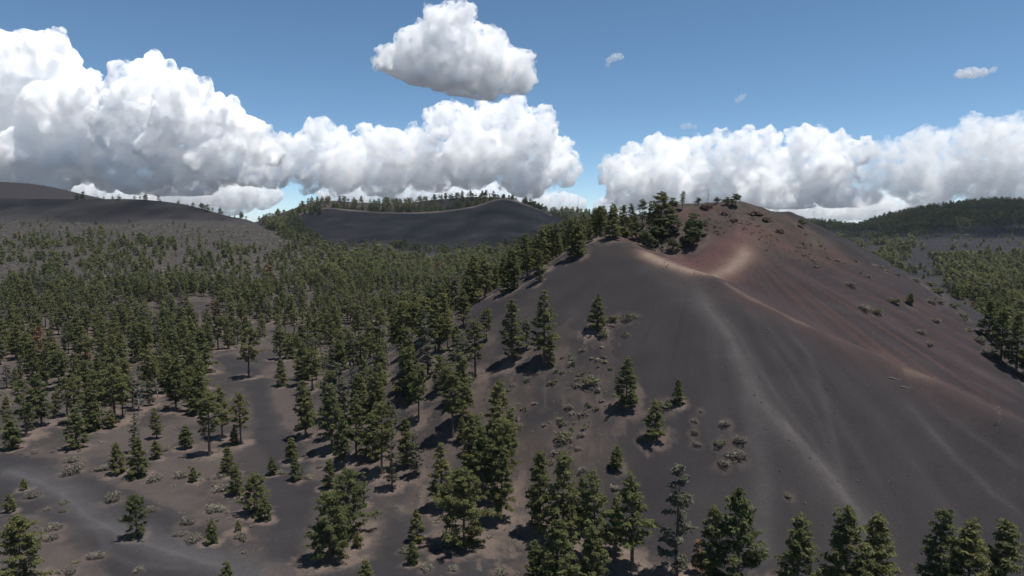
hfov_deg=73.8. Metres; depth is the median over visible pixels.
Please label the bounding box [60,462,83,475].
shrub
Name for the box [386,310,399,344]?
pine tree
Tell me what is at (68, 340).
pine tree
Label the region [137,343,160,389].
pine tree
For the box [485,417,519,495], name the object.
pine tree
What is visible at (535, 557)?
pine tree
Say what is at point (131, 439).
pine tree
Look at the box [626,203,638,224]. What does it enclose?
pine tree
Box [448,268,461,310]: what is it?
pine tree
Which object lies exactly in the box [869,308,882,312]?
shrub
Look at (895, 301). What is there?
shrub
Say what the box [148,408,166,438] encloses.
pine tree
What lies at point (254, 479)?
pine tree
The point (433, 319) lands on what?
pine tree
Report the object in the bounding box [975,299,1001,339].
pine tree
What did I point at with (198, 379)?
pine tree
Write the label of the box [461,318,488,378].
pine tree
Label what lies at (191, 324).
pine tree
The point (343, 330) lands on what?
pine tree
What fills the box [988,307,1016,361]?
pine tree
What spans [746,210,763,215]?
rock
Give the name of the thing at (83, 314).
pine tree
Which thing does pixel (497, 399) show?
pine tree
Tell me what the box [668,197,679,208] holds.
juniper tree
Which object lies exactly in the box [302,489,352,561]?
pine tree
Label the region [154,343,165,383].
pine tree
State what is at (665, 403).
shrub
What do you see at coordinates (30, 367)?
pine tree
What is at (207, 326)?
pine tree
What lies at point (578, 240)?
pine tree
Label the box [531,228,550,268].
pine tree
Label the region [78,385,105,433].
pine tree
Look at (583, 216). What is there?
pine tree
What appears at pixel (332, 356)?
pine tree
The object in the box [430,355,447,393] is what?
pine tree
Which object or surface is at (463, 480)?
pine tree
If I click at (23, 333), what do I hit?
pine tree
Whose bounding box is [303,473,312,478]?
shrub
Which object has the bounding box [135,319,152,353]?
pine tree
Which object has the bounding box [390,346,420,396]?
pine tree
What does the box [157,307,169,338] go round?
pine tree
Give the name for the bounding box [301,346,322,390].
pine tree
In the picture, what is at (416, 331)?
pine tree
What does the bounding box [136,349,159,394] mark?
pine tree
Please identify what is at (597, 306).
pine tree
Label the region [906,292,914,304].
young pine
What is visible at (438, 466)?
pine tree
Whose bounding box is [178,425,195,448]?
young pine
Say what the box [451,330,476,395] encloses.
pine tree
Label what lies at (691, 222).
juniper tree
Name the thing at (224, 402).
pine tree
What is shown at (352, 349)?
pine tree
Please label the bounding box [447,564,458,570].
shrub
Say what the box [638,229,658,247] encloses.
juniper tree
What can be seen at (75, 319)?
pine tree
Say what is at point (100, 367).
pine tree
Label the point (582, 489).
pine tree
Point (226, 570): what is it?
young pine
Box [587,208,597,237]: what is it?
pine tree
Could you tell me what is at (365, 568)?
young pine
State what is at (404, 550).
shrub
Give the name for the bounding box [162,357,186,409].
pine tree
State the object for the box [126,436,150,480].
pine tree
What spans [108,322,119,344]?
pine tree
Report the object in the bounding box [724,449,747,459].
shrub
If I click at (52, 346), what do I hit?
pine tree
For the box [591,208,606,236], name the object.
pine tree
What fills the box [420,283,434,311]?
pine tree
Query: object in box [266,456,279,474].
young pine
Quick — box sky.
[0,0,1023,222]
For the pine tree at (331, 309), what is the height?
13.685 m
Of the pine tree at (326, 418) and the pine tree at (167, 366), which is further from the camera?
the pine tree at (167, 366)
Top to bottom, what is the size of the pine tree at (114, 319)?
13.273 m
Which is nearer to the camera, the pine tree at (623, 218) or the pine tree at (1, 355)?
the pine tree at (623, 218)
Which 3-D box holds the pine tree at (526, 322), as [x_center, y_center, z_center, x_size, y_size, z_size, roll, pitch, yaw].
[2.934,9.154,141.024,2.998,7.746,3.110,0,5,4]
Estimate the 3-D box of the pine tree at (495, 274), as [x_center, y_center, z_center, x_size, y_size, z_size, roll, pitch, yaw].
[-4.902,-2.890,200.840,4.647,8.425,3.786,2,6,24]
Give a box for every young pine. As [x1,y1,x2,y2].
[0,418,24,450]
[1,494,17,512]
[19,478,27,490]
[102,409,118,428]
[149,440,162,459]
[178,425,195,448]
[188,467,198,481]
[203,520,218,544]
[217,561,233,575]
[228,427,239,444]
[235,520,241,530]
[254,497,273,522]
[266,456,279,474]
[285,437,299,461]
[352,531,363,548]
[357,559,373,575]
[405,541,420,566]
[546,352,556,367]
[609,445,624,469]
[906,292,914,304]
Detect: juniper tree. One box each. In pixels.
[628,221,644,239]
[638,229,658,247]
[647,218,672,239]
[657,209,682,233]
[663,237,681,251]
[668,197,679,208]
[681,227,702,246]
[682,213,709,238]
[722,197,729,204]
[727,194,741,206]
[797,218,807,226]
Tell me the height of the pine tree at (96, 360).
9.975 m
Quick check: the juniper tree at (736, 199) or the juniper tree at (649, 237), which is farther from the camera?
the juniper tree at (736, 199)
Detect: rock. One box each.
[699,203,712,210]
[719,210,728,215]
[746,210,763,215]
[762,217,771,222]
[775,229,784,233]
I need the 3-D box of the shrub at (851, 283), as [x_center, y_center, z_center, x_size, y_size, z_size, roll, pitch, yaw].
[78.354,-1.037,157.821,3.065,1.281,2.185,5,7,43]
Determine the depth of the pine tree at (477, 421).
113.92 m
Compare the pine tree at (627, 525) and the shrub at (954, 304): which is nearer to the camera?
the pine tree at (627, 525)
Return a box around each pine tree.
[0,304,8,329]
[0,318,10,355]
[0,326,7,354]
[0,334,5,364]
[0,394,14,425]
[0,513,54,575]
[7,322,20,342]
[7,324,23,359]
[7,327,19,357]
[9,379,38,436]
[13,315,22,350]
[13,332,31,358]
[20,338,43,380]
[25,374,54,425]
[30,345,40,372]
[35,337,56,385]
[45,349,67,389]
[48,341,64,374]
[50,387,62,417]
[56,350,69,373]
[56,375,72,416]
[60,303,75,330]
[60,405,90,448]
[61,321,76,353]
[62,374,85,409]
[65,353,81,384]
[68,314,79,346]
[70,320,90,354]
[71,360,97,408]
[73,335,95,367]
[78,306,94,334]
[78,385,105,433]
[85,370,105,418]
[87,360,94,385]
[91,351,103,379]
[92,363,128,421]
[94,334,110,369]
[95,357,107,399]
[104,347,123,391]
[105,334,119,358]
[106,316,124,348]
[107,442,126,473]
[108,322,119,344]
[108,358,131,381]
[109,375,133,417]
[113,301,129,332]
[113,332,127,357]
[116,304,131,334]
[116,343,134,375]
[116,493,148,540]
[124,301,137,329]
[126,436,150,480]
[127,323,144,362]
[127,370,137,407]
[127,413,141,447]
[130,365,145,410]
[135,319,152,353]
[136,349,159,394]
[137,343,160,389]
[138,315,153,342]
[141,305,149,324]
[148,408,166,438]
[150,315,162,347]
[151,350,161,381]
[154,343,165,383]
[156,338,166,360]
[156,353,176,390]
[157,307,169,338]
[158,308,175,326]
[160,357,174,385]
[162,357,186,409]
[163,318,178,346]
[165,328,185,354]
[169,340,180,369]
[174,307,187,330]
[175,323,184,354]
[178,358,190,397]
[179,322,188,354]
[179,356,187,381]
[180,332,202,366]
[181,377,194,410]
[183,343,203,367]
[184,365,193,396]
[184,371,211,415]
[185,316,197,342]
[189,359,209,395]
[190,356,211,391]
[190,391,226,453]
[194,329,218,373]
[195,326,209,361]
[203,322,215,352]
[210,316,226,349]
[210,384,232,438]
[211,300,224,330]
[218,446,236,475]
[221,317,233,348]
[225,465,245,494]
[226,392,250,443]
[233,472,270,516]
[236,326,262,377]
[271,324,288,359]
[274,358,291,386]
[285,455,304,480]
[291,342,314,384]
[292,380,317,436]
[294,342,313,380]
[295,319,310,348]
[300,389,314,421]
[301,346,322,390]
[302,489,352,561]
[303,314,316,338]
[310,313,321,346]
[313,383,344,450]
[315,370,337,403]
[319,459,336,487]
[321,311,333,343]
[322,382,337,437]
[325,467,382,539]
[326,345,336,374]
[327,302,336,319]
[327,339,350,375]
[330,362,350,408]
[330,413,351,467]
[331,305,341,329]
[333,331,346,372]
[335,375,350,418]
[340,326,348,362]
[342,393,366,458]
[343,326,358,365]
[344,332,359,366]
[348,373,371,416]
[350,333,369,370]
[351,305,363,334]
[355,330,365,355]
[356,412,386,459]
[358,471,370,503]
[362,372,388,413]
[364,322,376,357]
[366,367,374,393]
[367,343,391,383]
[369,307,390,342]
[369,363,386,405]
[369,400,397,474]
[383,432,400,488]
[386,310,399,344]
[386,397,398,432]
[388,307,404,343]
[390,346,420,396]
[394,300,410,332]
[396,324,406,352]
[396,328,418,378]
[396,343,406,373]
[397,417,417,465]
[399,359,420,403]
[401,302,418,336]
[405,293,419,333]
[406,509,425,543]
[408,362,429,419]
[408,429,424,475]
[412,296,439,335]
[413,304,428,341]
[416,305,432,352]
[416,319,436,376]
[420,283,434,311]
[426,298,445,353]
[426,442,452,509]
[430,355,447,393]
[431,467,496,549]
[432,279,439,306]
[432,293,450,325]
[435,285,453,316]
[435,364,468,437]
[437,275,454,309]
[437,293,454,339]
[439,316,453,348]
[443,276,454,308]
[443,322,472,375]
[447,352,475,417]
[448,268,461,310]
[450,488,476,515]
[451,289,459,312]
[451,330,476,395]
[455,290,471,327]
[455,411,479,474]
[455,416,465,441]
[458,254,483,301]
[459,276,479,306]
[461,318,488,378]
[463,264,482,298]
[467,414,490,459]
[467,425,498,495]
[476,255,495,297]
[479,306,493,341]
[479,378,516,428]
[482,255,493,293]
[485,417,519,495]
[485,445,516,521]
[487,404,506,469]
[489,265,500,290]
[493,262,500,282]
[497,255,506,284]
[497,259,516,292]
[498,298,525,362]
[502,408,518,447]
[507,247,516,277]
[508,249,520,289]
[515,244,523,275]
[518,233,535,275]
[520,314,531,349]
[523,539,544,575]
[524,449,554,533]
[528,238,536,268]
[529,289,559,363]
[530,234,538,266]
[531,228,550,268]
[533,250,546,281]
[537,518,587,575]
[540,450,583,544]
[542,224,555,260]
[550,223,562,257]
[558,219,568,251]
[564,217,576,258]
[565,222,587,257]
[570,474,591,534]
[574,470,619,562]
[575,525,610,575]
[578,211,590,241]
[585,294,609,331]
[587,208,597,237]
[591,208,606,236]
[592,206,608,236]
[603,202,624,237]
[604,471,660,571]
[608,495,624,552]
[612,355,638,407]
[613,204,632,236]
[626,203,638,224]
[636,198,647,227]
[642,399,667,441]
[645,201,655,234]
[649,191,675,233]
[657,464,698,575]
[672,378,687,404]
[679,191,685,209]
[691,504,726,575]
[708,486,770,575]
[773,510,822,575]
[816,504,878,575]
[851,511,902,575]
[911,508,968,575]
[929,517,999,575]
[949,281,959,297]
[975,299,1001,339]
[985,517,1023,575]
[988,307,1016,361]
[1002,311,1023,372]
[1015,345,1023,377]
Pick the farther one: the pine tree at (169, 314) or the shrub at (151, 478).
the pine tree at (169, 314)
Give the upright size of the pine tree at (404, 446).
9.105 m
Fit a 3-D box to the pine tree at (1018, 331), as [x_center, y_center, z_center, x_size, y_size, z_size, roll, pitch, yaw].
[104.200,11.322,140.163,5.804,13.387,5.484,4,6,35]
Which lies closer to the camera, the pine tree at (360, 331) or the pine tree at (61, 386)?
the pine tree at (61, 386)
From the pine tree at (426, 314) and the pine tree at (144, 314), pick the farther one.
the pine tree at (144, 314)
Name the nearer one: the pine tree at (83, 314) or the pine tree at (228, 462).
the pine tree at (228, 462)
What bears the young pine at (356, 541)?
on the ground
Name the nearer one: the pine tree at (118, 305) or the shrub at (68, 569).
the shrub at (68, 569)
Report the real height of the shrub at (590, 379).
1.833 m
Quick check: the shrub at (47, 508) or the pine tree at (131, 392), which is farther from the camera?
the pine tree at (131, 392)
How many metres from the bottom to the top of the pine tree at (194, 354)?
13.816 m
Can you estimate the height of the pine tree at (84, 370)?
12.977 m
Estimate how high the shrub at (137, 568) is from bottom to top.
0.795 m
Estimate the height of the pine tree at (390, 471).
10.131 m
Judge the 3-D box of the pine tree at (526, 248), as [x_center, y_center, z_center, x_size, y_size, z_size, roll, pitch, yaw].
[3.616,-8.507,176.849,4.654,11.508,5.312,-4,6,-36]
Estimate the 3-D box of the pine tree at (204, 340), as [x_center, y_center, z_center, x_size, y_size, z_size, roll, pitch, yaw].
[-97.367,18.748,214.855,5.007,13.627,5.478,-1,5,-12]
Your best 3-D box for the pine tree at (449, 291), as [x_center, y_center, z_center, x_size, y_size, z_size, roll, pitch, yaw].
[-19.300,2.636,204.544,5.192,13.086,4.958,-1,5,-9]
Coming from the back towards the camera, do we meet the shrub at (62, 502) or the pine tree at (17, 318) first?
the pine tree at (17, 318)
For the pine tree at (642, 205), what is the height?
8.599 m
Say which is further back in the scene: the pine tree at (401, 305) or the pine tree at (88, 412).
the pine tree at (401, 305)
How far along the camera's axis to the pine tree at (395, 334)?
203.27 m
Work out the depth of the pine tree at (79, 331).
231.97 m
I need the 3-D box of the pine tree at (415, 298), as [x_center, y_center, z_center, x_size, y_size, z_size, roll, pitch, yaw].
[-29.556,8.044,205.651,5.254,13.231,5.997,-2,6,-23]
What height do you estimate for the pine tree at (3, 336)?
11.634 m
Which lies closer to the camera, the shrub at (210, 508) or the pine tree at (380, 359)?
the shrub at (210, 508)
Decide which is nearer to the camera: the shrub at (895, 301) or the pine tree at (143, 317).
the shrub at (895, 301)
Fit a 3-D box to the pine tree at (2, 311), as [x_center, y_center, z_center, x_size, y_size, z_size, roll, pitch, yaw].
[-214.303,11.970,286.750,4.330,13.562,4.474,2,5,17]
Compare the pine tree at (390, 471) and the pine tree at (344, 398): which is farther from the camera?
the pine tree at (344, 398)
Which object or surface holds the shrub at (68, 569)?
on the ground
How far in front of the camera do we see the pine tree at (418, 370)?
131.26 m
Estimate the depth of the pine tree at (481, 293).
195.45 m
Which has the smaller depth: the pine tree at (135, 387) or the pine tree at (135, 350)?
the pine tree at (135, 387)
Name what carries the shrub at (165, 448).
on the ground
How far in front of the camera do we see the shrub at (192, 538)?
96.99 m
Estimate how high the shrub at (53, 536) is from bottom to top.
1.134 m
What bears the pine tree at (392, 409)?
on the ground
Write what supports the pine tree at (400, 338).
on the ground
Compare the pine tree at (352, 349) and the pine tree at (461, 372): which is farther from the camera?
the pine tree at (352, 349)
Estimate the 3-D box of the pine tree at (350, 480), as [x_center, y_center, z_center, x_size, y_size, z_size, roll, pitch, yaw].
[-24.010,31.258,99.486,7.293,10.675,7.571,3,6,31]
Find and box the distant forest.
[0,190,1023,430]
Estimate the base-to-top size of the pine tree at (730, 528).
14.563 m
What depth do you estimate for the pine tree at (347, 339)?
203.93 m
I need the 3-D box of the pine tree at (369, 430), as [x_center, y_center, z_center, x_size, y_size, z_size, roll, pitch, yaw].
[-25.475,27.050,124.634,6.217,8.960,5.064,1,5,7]
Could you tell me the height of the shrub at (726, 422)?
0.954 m
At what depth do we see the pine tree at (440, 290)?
184.30 m
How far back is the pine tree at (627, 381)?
117.53 m
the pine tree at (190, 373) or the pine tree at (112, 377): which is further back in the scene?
the pine tree at (190, 373)
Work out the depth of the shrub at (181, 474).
121.56 m
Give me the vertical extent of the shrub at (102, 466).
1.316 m
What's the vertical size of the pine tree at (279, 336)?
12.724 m
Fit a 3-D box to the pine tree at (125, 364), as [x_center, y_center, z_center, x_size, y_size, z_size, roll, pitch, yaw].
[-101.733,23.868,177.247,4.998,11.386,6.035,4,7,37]
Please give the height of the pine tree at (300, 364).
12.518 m
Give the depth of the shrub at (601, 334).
137.07 m
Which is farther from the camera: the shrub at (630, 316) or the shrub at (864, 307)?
the shrub at (864, 307)
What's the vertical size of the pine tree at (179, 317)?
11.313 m
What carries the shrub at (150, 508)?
on the ground
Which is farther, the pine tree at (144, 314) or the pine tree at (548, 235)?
the pine tree at (144, 314)
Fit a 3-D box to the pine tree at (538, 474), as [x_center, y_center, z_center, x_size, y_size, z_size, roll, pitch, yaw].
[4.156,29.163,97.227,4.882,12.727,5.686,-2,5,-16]
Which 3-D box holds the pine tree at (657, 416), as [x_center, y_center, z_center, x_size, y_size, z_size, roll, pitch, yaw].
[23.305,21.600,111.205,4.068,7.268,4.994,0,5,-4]
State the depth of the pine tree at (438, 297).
173.58 m
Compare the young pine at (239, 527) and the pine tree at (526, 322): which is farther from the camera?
the pine tree at (526, 322)
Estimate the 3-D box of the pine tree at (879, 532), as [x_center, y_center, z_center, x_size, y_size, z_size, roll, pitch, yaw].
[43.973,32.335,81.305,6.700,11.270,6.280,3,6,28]
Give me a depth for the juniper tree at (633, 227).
179.67 m
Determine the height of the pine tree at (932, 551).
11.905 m
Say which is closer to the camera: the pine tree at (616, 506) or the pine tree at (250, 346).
the pine tree at (616, 506)
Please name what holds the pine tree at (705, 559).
on the ground
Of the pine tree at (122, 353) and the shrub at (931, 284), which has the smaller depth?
the shrub at (931, 284)
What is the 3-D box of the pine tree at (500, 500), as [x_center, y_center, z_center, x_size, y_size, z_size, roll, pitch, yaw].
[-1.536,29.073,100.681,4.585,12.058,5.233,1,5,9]
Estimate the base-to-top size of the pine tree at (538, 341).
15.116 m
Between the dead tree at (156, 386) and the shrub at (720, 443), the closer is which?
the shrub at (720, 443)
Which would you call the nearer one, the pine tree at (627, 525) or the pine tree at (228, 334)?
the pine tree at (627, 525)
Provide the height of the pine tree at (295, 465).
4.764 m
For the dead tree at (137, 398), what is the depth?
162.33 m
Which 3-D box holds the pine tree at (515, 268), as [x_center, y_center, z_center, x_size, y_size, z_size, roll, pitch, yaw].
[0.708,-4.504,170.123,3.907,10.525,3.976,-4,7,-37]
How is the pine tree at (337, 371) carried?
on the ground
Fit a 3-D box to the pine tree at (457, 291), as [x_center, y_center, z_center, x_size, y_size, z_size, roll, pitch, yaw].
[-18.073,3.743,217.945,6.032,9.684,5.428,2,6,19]
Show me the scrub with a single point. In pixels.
(552, 382)
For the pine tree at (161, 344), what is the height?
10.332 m
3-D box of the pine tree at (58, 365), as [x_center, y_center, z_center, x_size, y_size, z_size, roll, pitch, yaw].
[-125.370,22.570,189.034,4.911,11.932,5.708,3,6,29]
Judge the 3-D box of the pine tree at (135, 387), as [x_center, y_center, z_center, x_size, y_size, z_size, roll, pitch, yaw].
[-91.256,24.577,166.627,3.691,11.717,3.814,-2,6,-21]
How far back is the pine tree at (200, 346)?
208.49 m
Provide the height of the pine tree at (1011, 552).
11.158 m
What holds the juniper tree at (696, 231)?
on the ground
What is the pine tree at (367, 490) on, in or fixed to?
on the ground
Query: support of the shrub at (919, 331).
on the ground
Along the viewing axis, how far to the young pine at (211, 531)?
96.27 m
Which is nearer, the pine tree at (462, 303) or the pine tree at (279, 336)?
the pine tree at (462, 303)
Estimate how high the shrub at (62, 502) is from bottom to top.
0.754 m
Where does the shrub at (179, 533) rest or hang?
on the ground
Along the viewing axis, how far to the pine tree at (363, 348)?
162.60 m
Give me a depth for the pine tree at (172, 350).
197.69 m
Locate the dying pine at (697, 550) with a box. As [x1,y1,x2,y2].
[690,538,704,572]
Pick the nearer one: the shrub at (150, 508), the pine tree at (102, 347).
the shrub at (150, 508)
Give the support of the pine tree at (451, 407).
on the ground
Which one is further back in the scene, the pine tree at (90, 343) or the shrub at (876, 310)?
the pine tree at (90, 343)
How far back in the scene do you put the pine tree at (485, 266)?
178.03 m
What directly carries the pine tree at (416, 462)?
on the ground
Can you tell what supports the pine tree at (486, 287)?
on the ground
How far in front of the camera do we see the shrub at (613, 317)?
140.81 m
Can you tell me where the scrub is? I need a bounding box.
[0,212,1022,575]
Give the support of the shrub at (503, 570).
on the ground
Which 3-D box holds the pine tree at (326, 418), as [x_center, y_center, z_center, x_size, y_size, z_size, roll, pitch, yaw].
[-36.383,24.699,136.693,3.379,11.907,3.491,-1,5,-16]
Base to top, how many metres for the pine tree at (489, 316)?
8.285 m
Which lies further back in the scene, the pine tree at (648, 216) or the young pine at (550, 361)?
the pine tree at (648, 216)
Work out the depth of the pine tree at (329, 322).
260.30 m
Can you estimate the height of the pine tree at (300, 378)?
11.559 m
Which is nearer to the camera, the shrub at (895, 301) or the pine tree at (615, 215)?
the shrub at (895, 301)
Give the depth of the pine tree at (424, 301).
169.38 m
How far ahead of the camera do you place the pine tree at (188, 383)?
164.63 m
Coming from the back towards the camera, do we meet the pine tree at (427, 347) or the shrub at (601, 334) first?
the pine tree at (427, 347)
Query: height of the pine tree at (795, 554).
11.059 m
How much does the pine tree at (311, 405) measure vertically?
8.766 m
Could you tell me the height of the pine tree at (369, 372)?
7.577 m
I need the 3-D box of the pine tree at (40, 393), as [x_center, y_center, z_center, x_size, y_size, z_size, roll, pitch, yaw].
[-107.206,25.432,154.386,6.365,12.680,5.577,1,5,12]
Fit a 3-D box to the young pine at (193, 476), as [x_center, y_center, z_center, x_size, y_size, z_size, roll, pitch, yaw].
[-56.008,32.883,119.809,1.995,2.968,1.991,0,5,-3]
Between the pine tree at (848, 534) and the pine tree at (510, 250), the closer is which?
the pine tree at (848, 534)
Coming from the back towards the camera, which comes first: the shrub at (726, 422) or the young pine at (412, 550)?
the shrub at (726, 422)
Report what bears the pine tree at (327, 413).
on the ground
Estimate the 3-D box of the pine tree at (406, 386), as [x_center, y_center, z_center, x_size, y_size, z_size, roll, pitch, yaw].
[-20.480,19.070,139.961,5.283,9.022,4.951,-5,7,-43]
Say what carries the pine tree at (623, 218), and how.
on the ground
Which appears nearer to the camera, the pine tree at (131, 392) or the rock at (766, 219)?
the pine tree at (131, 392)
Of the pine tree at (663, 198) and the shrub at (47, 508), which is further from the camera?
the pine tree at (663, 198)
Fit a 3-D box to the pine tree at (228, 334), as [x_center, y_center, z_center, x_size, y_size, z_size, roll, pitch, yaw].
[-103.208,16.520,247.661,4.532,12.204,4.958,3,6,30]
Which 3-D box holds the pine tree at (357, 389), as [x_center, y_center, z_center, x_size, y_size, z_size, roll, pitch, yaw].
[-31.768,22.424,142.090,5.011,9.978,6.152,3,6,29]
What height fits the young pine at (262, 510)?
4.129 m
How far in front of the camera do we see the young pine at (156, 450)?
130.95 m
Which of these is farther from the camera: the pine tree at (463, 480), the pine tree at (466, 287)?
the pine tree at (466, 287)
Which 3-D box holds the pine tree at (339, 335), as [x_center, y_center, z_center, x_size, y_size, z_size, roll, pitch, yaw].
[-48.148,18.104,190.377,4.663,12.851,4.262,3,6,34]
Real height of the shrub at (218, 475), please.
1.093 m
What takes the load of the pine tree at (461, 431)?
on the ground
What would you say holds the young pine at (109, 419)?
on the ground
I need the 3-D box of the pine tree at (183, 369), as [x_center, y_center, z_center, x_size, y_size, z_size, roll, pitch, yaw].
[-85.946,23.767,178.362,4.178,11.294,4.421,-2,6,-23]
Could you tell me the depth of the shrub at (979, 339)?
148.93 m
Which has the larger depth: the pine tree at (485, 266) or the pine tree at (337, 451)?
the pine tree at (485, 266)
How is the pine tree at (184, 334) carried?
on the ground
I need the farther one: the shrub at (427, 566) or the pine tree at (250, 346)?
the pine tree at (250, 346)
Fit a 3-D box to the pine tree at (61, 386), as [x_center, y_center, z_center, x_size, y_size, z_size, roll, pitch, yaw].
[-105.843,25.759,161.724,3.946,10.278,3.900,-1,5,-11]
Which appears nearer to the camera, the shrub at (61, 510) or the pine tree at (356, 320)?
the shrub at (61, 510)
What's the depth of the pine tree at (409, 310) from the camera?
181.89 m
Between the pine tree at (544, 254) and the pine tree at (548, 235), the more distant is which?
the pine tree at (548, 235)
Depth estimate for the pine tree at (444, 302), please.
160.84 m
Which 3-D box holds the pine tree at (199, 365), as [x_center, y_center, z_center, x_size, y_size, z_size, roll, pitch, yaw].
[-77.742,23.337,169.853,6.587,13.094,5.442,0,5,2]
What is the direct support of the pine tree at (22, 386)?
on the ground
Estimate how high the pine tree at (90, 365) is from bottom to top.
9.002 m
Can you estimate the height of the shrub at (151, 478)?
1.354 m
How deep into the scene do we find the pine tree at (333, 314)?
278.03 m
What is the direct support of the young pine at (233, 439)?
on the ground
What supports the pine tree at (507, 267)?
on the ground
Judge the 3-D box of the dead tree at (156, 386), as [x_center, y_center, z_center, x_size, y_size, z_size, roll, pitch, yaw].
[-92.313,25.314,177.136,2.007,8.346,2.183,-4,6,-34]
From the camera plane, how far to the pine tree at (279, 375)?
189.12 m
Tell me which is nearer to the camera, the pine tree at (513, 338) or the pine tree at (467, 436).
the pine tree at (467, 436)
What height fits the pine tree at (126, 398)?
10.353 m
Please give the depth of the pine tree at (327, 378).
147.20 m
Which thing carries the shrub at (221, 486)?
on the ground
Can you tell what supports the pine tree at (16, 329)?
on the ground
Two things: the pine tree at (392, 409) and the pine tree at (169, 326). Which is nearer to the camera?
the pine tree at (392, 409)
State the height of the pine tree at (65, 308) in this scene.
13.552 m
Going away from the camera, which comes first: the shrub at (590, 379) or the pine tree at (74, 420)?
the shrub at (590, 379)
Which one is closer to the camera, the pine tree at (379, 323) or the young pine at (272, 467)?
the young pine at (272, 467)
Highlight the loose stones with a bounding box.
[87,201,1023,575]
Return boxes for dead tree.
[135,375,142,414]
[151,372,158,399]
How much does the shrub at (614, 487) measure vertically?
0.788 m
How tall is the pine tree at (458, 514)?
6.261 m
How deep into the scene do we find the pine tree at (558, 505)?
92.68 m
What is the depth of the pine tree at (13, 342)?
232.14 m
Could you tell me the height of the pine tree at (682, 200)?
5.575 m
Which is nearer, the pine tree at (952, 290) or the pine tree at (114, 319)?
the pine tree at (114, 319)
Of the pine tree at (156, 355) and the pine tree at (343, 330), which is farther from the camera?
the pine tree at (343, 330)
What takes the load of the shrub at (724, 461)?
on the ground
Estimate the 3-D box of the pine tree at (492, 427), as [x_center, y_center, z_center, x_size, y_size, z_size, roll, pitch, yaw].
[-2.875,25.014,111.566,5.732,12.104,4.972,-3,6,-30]
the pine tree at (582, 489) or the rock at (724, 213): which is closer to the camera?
the pine tree at (582, 489)
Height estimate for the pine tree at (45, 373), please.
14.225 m
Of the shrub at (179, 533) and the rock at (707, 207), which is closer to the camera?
the shrub at (179, 533)
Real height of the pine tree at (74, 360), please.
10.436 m
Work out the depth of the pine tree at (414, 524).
96.39 m
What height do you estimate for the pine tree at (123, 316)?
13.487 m
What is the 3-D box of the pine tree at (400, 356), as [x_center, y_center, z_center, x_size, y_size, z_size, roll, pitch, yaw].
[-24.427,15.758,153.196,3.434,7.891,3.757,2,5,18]
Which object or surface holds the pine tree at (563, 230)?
on the ground
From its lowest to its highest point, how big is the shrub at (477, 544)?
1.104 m
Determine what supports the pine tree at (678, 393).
on the ground
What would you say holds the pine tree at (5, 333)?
on the ground
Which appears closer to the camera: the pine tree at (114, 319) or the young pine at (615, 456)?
the young pine at (615, 456)
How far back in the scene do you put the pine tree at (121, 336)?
211.13 m
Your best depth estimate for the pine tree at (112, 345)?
208.34 m
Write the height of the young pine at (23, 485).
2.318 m
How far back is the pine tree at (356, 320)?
273.71 m
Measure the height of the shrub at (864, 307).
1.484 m
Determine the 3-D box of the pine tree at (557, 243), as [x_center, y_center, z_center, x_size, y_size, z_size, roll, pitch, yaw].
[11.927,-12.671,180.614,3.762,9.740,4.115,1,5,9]
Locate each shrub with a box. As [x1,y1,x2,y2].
[22,491,40,497]
[39,522,64,532]
[42,505,51,510]
[42,532,59,541]
[57,507,65,512]
[58,498,70,504]
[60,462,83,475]
[62,456,80,462]
[63,565,76,574]
[86,550,104,559]
[94,462,117,470]
[104,490,120,502]
[133,565,143,573]
[145,505,157,512]
[146,473,162,482]
[160,445,169,450]
[172,530,187,536]
[174,471,188,478]
[179,516,195,525]
[184,532,202,543]
[205,502,225,513]
[211,482,230,491]
[213,472,227,479]
[234,530,246,540]
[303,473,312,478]
[399,546,407,553]
[421,562,434,572]
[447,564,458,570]
[467,537,481,547]
[494,564,508,575]
[555,431,573,440]
[577,465,587,471]
[582,374,598,384]
[598,330,608,337]
[608,315,620,320]
[611,485,621,489]
[622,314,637,318]
[657,398,675,407]
[714,440,726,445]
[717,457,732,465]
[719,420,730,425]
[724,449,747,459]
[734,435,747,442]
[844,282,857,285]
[858,304,870,309]
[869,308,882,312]
[887,298,901,303]
[915,329,927,332]
[926,281,937,286]
[930,288,945,293]
[949,303,960,307]
[974,335,985,342]
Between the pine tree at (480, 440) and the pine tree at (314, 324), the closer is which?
the pine tree at (480, 440)
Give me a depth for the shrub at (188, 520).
102.86 m
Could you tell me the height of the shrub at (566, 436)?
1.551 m
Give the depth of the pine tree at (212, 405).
132.55 m
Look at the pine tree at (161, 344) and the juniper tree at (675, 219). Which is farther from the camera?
the pine tree at (161, 344)
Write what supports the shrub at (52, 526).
on the ground
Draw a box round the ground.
[0,182,1023,575]
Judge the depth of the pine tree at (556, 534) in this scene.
81.24 m
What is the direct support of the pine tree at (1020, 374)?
on the ground
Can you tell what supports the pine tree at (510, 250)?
on the ground
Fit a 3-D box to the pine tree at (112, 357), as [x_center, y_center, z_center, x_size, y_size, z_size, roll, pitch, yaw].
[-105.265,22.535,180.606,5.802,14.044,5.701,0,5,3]
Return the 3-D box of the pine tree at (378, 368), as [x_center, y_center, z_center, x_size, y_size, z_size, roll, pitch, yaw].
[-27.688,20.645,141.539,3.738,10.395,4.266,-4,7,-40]
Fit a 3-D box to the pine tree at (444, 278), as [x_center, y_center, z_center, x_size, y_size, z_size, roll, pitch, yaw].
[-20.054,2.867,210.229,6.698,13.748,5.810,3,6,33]
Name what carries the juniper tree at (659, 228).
on the ground
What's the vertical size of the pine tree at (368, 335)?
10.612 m
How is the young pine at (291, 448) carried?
on the ground
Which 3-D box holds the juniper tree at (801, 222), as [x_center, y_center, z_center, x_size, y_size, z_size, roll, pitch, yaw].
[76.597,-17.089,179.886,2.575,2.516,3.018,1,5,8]

